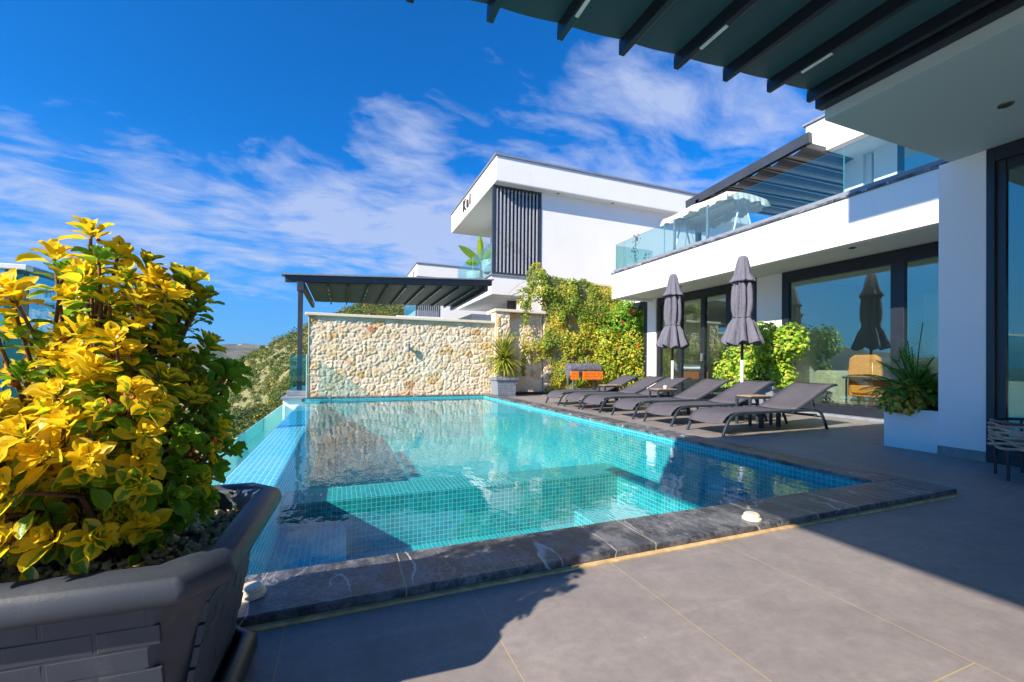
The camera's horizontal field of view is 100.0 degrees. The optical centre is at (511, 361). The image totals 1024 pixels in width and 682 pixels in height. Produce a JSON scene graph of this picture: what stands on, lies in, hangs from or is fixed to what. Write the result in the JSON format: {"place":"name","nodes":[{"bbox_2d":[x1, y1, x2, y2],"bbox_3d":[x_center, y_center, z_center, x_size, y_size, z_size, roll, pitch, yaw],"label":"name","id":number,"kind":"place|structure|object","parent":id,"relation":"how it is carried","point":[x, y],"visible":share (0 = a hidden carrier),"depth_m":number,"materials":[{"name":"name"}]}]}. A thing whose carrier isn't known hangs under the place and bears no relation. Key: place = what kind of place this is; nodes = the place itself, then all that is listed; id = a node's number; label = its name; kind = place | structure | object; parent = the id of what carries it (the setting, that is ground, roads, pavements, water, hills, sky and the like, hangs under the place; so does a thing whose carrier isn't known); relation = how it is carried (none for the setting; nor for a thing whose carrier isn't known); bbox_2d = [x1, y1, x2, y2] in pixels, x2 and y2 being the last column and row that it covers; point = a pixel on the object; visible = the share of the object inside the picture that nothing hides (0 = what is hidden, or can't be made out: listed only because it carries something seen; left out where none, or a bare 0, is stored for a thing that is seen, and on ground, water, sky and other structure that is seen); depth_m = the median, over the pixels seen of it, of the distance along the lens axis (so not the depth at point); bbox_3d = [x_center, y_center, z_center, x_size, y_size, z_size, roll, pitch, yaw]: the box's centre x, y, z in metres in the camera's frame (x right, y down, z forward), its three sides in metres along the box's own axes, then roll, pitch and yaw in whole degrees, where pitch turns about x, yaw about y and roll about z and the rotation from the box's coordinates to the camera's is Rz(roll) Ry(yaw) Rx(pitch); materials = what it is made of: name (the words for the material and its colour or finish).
{"place":"outdoors","nodes":[
{"label":"outdoors","id":0,"kind":"place"},
{"bbox_2d":[0,331,266,373],"bbox_3d":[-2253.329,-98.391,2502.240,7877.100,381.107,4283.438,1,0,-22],"label":"mountains","id":1,"kind":"structure","parent":0,"point":[233,351],"depth_m":3541.16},
{"bbox_2d":[242,581,265,601],"bbox_3d":[-0.985,0.862,1.619,0.104,0.037,0.104,1,0,-22],"label":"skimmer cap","id":2,"kind":"object","parent":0,"point":[253,590],"visible":0.77,"depth_m":1.60,"materials":[{"name":"beige plastic"}]},
{"bbox_2d":[170,304,406,484],"bbox_3d":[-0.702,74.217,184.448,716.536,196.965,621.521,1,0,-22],"label":"hillside","id":3,"kind":"structure","parent":0,"point":[236,461],"depth_m":84.08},
{"bbox_2d":[0,263,79,397],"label":"glass balustrade","id":4,"kind":"object","parent":3,"relation":"on","point":[23,270],"visible":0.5,"depth_m":4.61,"materials":[{"name":"glass"}]},
{"bbox_2d":[178,303,404,476],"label":"hillside scrub","id":5,"kind":"object","parent":3,"relation":"on","point":[247,417],"visible":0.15,"depth_m":83.58,"materials":[{"name":"green plant"}]},
{"bbox_2d":[396,311,490,318],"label":"terrace wall","id":6,"kind":"structure","parent":3,"relation":"on","point":[488,313],"depth_m":22.00,"materials":[{"name":"paint"}]},
{"bbox_2d":[404,262,486,318],"bbox_3d":[-3.578,-0.636,27.847,6.440,9.460,7.050,1,0,-22],"label":"distant villa","id":7,"kind":"object","parent":3,"relation":"on","point":[420,269],"visible":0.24,"depth_m":24.21,"materials":[{"name":"paint"}]},
{"bbox_2d":[450,152,747,320],"bbox_3d":[3.399,-2.355,19.088,12.000,8.900,6.300,1,0,-22],"label":"neighbour villa","id":8,"kind":"object","parent":3,"relation":"on","point":[560,221],"visible":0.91,"depth_m":15.65,"materials":[{"name":"paint"}]},
{"bbox_2d":[458,236,490,278],"bbox_3d":[-1.290,-4.014,17.076,1.695,2.139,0.454,1,0,-22],"label":"banana plant","id":9,"kind":"object","parent":8,"relation":"on","point":[482,255],"visible":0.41,"depth_m":17.06,"materials":[{"name":"green plant"}]},
{"bbox_2d":[481,259,490,276],"bbox_3d":[-0.778,-3.346,16.080,0.749,0.803,0.760,1,-1,-45],"label":"tub chair","id":10,"kind":"object","parent":8,"relation":"on","point":[486,266],"visible":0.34,"depth_m":15.79,"materials":[{"name":"white"}]},
{"bbox_2d":[463,227,534,271],"bbox_3d":[-0.470,-3.865,15.417,2.820,1.830,2.764,1,0,-22],"label":"areca palm","id":11,"kind":"object","parent":8,"relation":"on","point":[483,250],"visible":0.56,"depth_m":15.24,"materials":[{"name":"green plant"}]},
{"bbox_2d":[507,301,515,309],"bbox_3d":[-0.026,-1.665,15.396,0.320,1.000,0.020,1,0,-22],"label":"lower window","id":12,"kind":"structure","parent":8,"relation":"in","point":[510,304],"depth_m":15.39,"materials":[{"name":"black glass"}]},
{"bbox_2d":[0,0,824,344],"label":"sky","id":13,"kind":"structure","parent":0,"point":[246,144],"materials":[{"name":"blue"}]},
{"bbox_2d":[466,270,483,277],"bbox_3d":[-1.557,-3.338,18.034,0.749,0.803,0.760,1,0,-5],"label":"tub chair","id":14,"kind":"object","parent":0,"point":[476,274],"visible":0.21,"depth_m":17.70,"materials":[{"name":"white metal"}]},
{"bbox_2d":[215,394,1023,681],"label":"pool deck","id":15,"kind":"structure","parent":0,"point":[932,591],"depth_m":1.62,"materials":[{"name":"grey tile"}]},
{"bbox_2d":[0,482,281,681],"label":"planter","id":16,"kind":"object","parent":15,"relation":"on","point":[175,620],"visible":0.81,"depth_m":0.86,"materials":[{"name":"black plastic"}]},
{"bbox_2d":[0,506,241,582],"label":"pebbles","id":17,"kind":"object","parent":16,"relation":"on","point":[12,574],"visible":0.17,"depth_m":1.06,"materials":[{"name":"grey gravel"}]},
{"bbox_2d":[0,216,253,580],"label":"variegated shrub","id":18,"kind":"object","parent":16,"relation":"in","point":[97,463],"visible":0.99,"depth_m":0.91,"materials":[{"name":"yellow plant"}]},
{"bbox_2d":[305,279,617,396],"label":"stone wall","id":19,"kind":"structure","parent":15,"relation":"on","point":[357,355],"depth_m":12.14,"materials":[{"name":"beige stone"}]},
{"bbox_2d":[488,377,518,396],"bbox_3d":[-0.249,0.742,12.532,0.714,0.540,0.714,1,0,-22],"label":"plant pot","id":20,"kind":"object","parent":15,"relation":"on","point":[505,386],"visible":1,"depth_m":12.28,"materials":[{"name":"ceramic"}]},
{"bbox_2d":[479,327,526,378],"bbox_3d":[-0.257,-0.245,12.574,1.546,1.622,1.506,1,0,2],"label":"yucca","id":21,"kind":"object","parent":20,"relation":"in","point":[503,361],"visible":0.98,"depth_m":12.39,"materials":[{"name":"green plant"}]},
{"bbox_2d":[509,262,643,391],"bbox_3d":[2.530,-0.988,14.110,5.191,4.150,1.783,1,0,-6],"label":"climbing vine","id":22,"kind":"object","parent":15,"relation":"on","point":[585,339],"visible":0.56,"depth_m":13.53,"materials":[{"name":"green plant"}]},
{"bbox_2d":[564,359,602,394],"bbox_3d":[2.116,0.476,12.764,1.100,1.120,0.519,1,0,-22],"label":"barbecue","id":23,"kind":"object","parent":15,"relation":"on","point":[587,371],"visible":0.98,"depth_m":12.62,"materials":[{"name":"metal"}]},
{"bbox_2d":[220,394,961,631],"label":"swimming pool","id":24,"kind":"structure","parent":15,"relation":"in","point":[370,513],"depth_m":4.13,"materials":[{"name":"tile"}]},
{"bbox_2d":[280,385,305,420],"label":"end plinth","id":25,"kind":"structure","parent":24,"relation":"attached to","point":[292,399],"depth_m":10.76,"materials":[{"name":"paint"}]},
{"bbox_2d":[306,354,307,397],"bbox_3d":[-5.453,0.362,10.950,0.473,1.085,1.052,1,0,-22],"label":"glass rail","id":26,"kind":"object","parent":25,"relation":"on","point":[306,375],"visible":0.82,"depth_m":10.55,"materials":[{"name":"clear glass"}]},
{"bbox_2d":[281,273,493,389],"bbox_3d":[-4.216,-0.897,14.607,5.930,3.432,4.782,1,0,-22],"label":"garden pergola","id":27,"kind":"object","parent":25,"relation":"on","point":[453,293],"visible":0.98,"depth_m":13.21,"materials":[{"name":"metal"}]},
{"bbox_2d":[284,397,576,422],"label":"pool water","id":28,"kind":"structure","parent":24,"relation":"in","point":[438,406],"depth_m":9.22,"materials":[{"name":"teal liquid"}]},
{"bbox_2d":[545,375,641,405],"bbox_3d":[1.994,0.681,10.446,2.338,0.684,0.647,1,0,-22],"label":"sun lounger","id":29,"kind":"object","parent":15,"relation":"on","point":[622,380],"visible":0.6,"depth_m":10.44,"materials":[{"name":"grey fabric"}]},
{"bbox_2d":[598,384,622,404],"bbox_3d":[2.322,0.787,10.155,0.496,0.462,0.276,1,0,-22],"label":"side table","id":30,"kind":"object","parent":15,"relation":"on","point":[613,385],"visible":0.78,"depth_m":10.08,"materials":[{"name":"brown wood"}]},
{"bbox_2d":[564,376,665,408],"bbox_3d":[2.352,0.679,9.672,2.338,0.684,0.647,1,0,-21],"label":"sun lounger","id":31,"kind":"object","parent":15,"relation":"on","point":[640,385],"visible":0.62,"depth_m":9.70,"materials":[{"name":"grey fabric"}]},
{"bbox_2d":[592,300,663,388],"bbox_3d":[3.611,-0.488,13.564,2.347,3.120,1.507,1,0,-22],"label":"flowering bush","id":32,"kind":"object","parent":15,"relation":"on","point":[633,348],"visible":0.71,"depth_m":13.39,"materials":[{"name":"green plant"}]},
{"bbox_2d":[581,377,691,412],"bbox_3d":[2.631,0.677,9.005,2.338,0.684,0.647,1,0,-23],"label":"sun lounger","id":33,"kind":"object","parent":15,"relation":"on","point":[597,399],"visible":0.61,"depth_m":8.96,"materials":[{"name":"grey fabric"}]},
{"bbox_2d":[649,388,677,411],"bbox_3d":[3.037,0.783,8.631,0.496,0.462,0.276,1,0,-22],"label":"side table","id":34,"kind":"object","parent":15,"relation":"on","point":[658,390],"visible":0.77,"depth_m":8.57,"materials":[{"name":"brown wood"}]},
{"bbox_2d":[611,378,733,418],"bbox_3d":[3.034,0.673,8.069,2.338,0.684,0.647,1,0,-21],"label":"sun lounger","id":35,"kind":"object","parent":15,"relation":"on","point":[699,389],"visible":0.84,"depth_m":8.07,"materials":[{"name":"grey fabric"}]},
{"bbox_2d":[656,274,689,408],"bbox_3d":[3.553,-0.453,9.499,0.724,2.955,0.724,1,0,5],"label":"closed parasol","id":36,"kind":"object","parent":15,"relation":"on","point":[672,336],"visible":0.98,"depth_m":9.37,"materials":[{"name":"fabric"}]},
{"bbox_2d":[643,380,776,426],"bbox_3d":[3.365,0.670,7.248,2.338,0.684,0.647,1,0,-22],"label":"sun lounger","id":37,"kind":"object","parent":15,"relation":"on","point":[726,398],"visible":0.78,"depth_m":7.25,"materials":[{"name":"grey fabric"}]},
{"bbox_2d":[720,255,764,418],"bbox_3d":[4.216,-0.458,7.867,0.724,2.955,0.724,1,-1,-22],"label":"closed parasol","id":38,"kind":"object","parent":15,"relation":"on","point":[742,328],"visible":0.94,"depth_m":7.75,"materials":[{"name":"fabric"}]},
{"bbox_2d":[735,394,772,425],"bbox_3d":[3.893,0.778,6.916,0.496,0.462,0.276,1,0,-22],"label":"side table","id":39,"kind":"object","parent":15,"relation":"on","point":[757,397],"visible":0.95,"depth_m":6.87,"materials":[{"name":"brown wood"}]},
{"bbox_2d":[686,382,837,436],"bbox_3d":[3.725,0.667,6.354,2.338,0.684,0.647,1,0,-22],"label":"sun lounger","id":40,"kind":"object","parent":15,"relation":"on","point":[790,398],"visible":0.99,"depth_m":6.38,"materials":[{"name":"grey fabric"}]},
{"bbox_2d":[752,385,781,405],"bbox_3d":[5.305,0.762,8.857,0.634,0.550,0.634,1,0,-22],"label":"plant pot","id":41,"kind":"object","parent":15,"relation":"on","point":[771,390],"visible":0.26,"depth_m":8.60,"materials":[{"name":"ceramic"}]},
{"bbox_2d":[712,320,811,388],"bbox_3d":[5.242,-0.139,9.125,1.103,1.472,2.119,1,0,-22],"label":"potted bush","id":42,"kind":"object","parent":41,"relation":"in","point":[781,347],"visible":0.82,"depth_m":8.65,"materials":[{"name":"green plant"}]},
{"bbox_2d":[611,114,948,422],"bbox_3d":[10.153,-2.266,9.023,10.900,6.900,18.200,1,0,-22],"label":"villa","id":43,"kind":"object","parent":15,"relation":"on","point":[848,273],"visible":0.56,"depth_m":9.64,"materials":[{"name":"paint"}]},
{"bbox_2d":[621,302,646,391],"bbox_3d":[3.926,-0.397,13.747,0.110,2.915,1.280,1,0,-22],"label":"window","id":44,"kind":"structure","parent":43,"relation":"in","point":[639,305],"depth_m":13.21,"materials":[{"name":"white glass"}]},
{"bbox_2d":[657,278,756,402],"bbox_3d":[4.917,-0.407,11.204,0.150,2.915,3.260,1,0,-22],"label":"sliding door","id":45,"kind":"structure","parent":43,"relation":"in","point":[703,294],"depth_m":11.11,"materials":[{"name":"black glass"}]},
{"bbox_2d":[660,191,770,249],"bbox_3d":[5.115,-3.135,11.023,1.446,1.665,2.246,1,0,-22],"label":"swing seat","id":46,"kind":"object","parent":43,"relation":"on","point":[726,210],"visible":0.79,"depth_m":11.00,"materials":[{"name":"beige fabric"}]},
{"bbox_2d":[685,132,853,241],"bbox_3d":[8.274,-3.750,12.220,5.061,2.680,3.697,1,0,-22],"label":"balcony pergola","id":47,"kind":"object","parent":43,"relation":"on","point":[818,179],"visible":0.55,"depth_m":11.27,"materials":[{"name":"grey metal"}]},
{"bbox_2d":[815,370,888,406],"bbox_3d":[7.708,0.575,9.599,1.050,0.740,1.360,1,0,-22],"label":"sofa","id":48,"kind":"object","parent":43,"relation":"on","point":[836,394],"visible":0.48,"depth_m":9.51,"materials":[{"name":"fabric"}]},
{"bbox_2d":[782,241,938,418],"bbox_3d":[6.426,-0.421,7.418,0.150,2.915,3.670,1,0,-22],"label":"sliding door","id":49,"kind":"structure","parent":43,"relation":"in","point":[898,259],"depth_m":7.39,"materials":[{"name":"black metal"}]},
{"bbox_2d":[848,355,889,406],"bbox_3d":[7.241,0.465,8.628,0.580,1.182,0.600,1,0,-22],"label":"wing chair","id":50,"kind":"object","parent":43,"relation":"on","point":[860,364],"visible":0.57,"depth_m":8.53,"materials":[{"name":"fabric"}]},
{"bbox_2d":[842,376,936,406],"bbox_3d":[7.348,0.683,8.406,1.000,0.740,1.050,1,0,-22],"label":"dining table","id":51,"kind":"object","parent":43,"relation":"on","point":[846,379],"visible":0.26,"depth_m":8.63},
{"bbox_2d":[897,145,904,173],"bbox_3d":[9.301,-3.659,7.693,0.100,2.450,3.950,1,0,-22],"label":"upper window","id":52,"kind":"structure","parent":43,"relation":"in","point":[900,149],"depth_m":9.46,"materials":[{"name":"blue glass"}]},
{"bbox_2d":[884,408,937,453],"bbox_3d":[5.668,0.786,5.322,2.500,0.455,0.515,1,0,-22],"label":"planter box","id":53,"kind":"object","parent":15,"relation":"on","point":[916,431],"visible":0.39,"depth_m":4.83,"materials":[{"name":"paint"}]},
{"bbox_2d":[839,319,937,405],"bbox_3d":[4.732,-0.004,5.177,1.086,1.002,1.128,0,0,19],"label":"palm","id":54,"kind":"object","parent":53,"relation":"in","point":[913,369],"visible":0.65,"depth_m":5.01,"materials":[{"name":"green plant"}]},
{"bbox_2d":[875,373,937,415],"bbox_3d":[4.860,0.387,5.102,1.367,0.498,0.608,1,0,-22],"label":"croton","id":55,"kind":"object","parent":53,"relation":"in","point":[897,403],"visible":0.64,"depth_m":4.88,"materials":[{"name":"green plant"}]},
{"bbox_2d":[825,6,1023,466],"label":"porch","id":56,"kind":"object","parent":15,"relation":"on","point":[958,105],"visible":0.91,"depth_m":4.21,"materials":[{"name":"paint"}]},
{"bbox_2d":[406,0,1023,110],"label":"patio canopy","id":57,"kind":"object","parent":56,"relation":"attached to","point":[826,54],"visible":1,"depth_m":2.94,"materials":[{"name":"metal"}]},
{"bbox_2d":[986,137,1023,466],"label":"sliding door","id":58,"kind":"structure","parent":56,"relation":"in","point":[1000,159],"depth_m":4.20,"materials":[{"name":"black metal"}]},
{"bbox_2d":[987,417,1023,480],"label":"rope armchair","id":59,"kind":"object","parent":15,"relation":"on","point":[1006,441],"visible":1,"depth_m":3.56,"materials":[{"name":"grey fabric"}]},
{"bbox_2d":[631,234,648,262],"bbox_3d":[3.602,-3.017,11.969,0.298,1.122,0.675,1,-1,-41],"label":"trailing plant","id":60,"kind":"object","parent":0,"point":[636,239],"visible":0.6,"depth_m":12.12,"materials":[{"name":"green plant"}]},
{"bbox_2d":[742,511,761,521],"bbox_3d":[1.381,0.891,2.475,0.104,0.037,0.104,1,0,-22],"label":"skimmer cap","id":61,"kind":"object","parent":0,"point":[751,516],"visible":1,"depth_m":2.45,"materials":[{"name":"beige plastic"}]}
]}

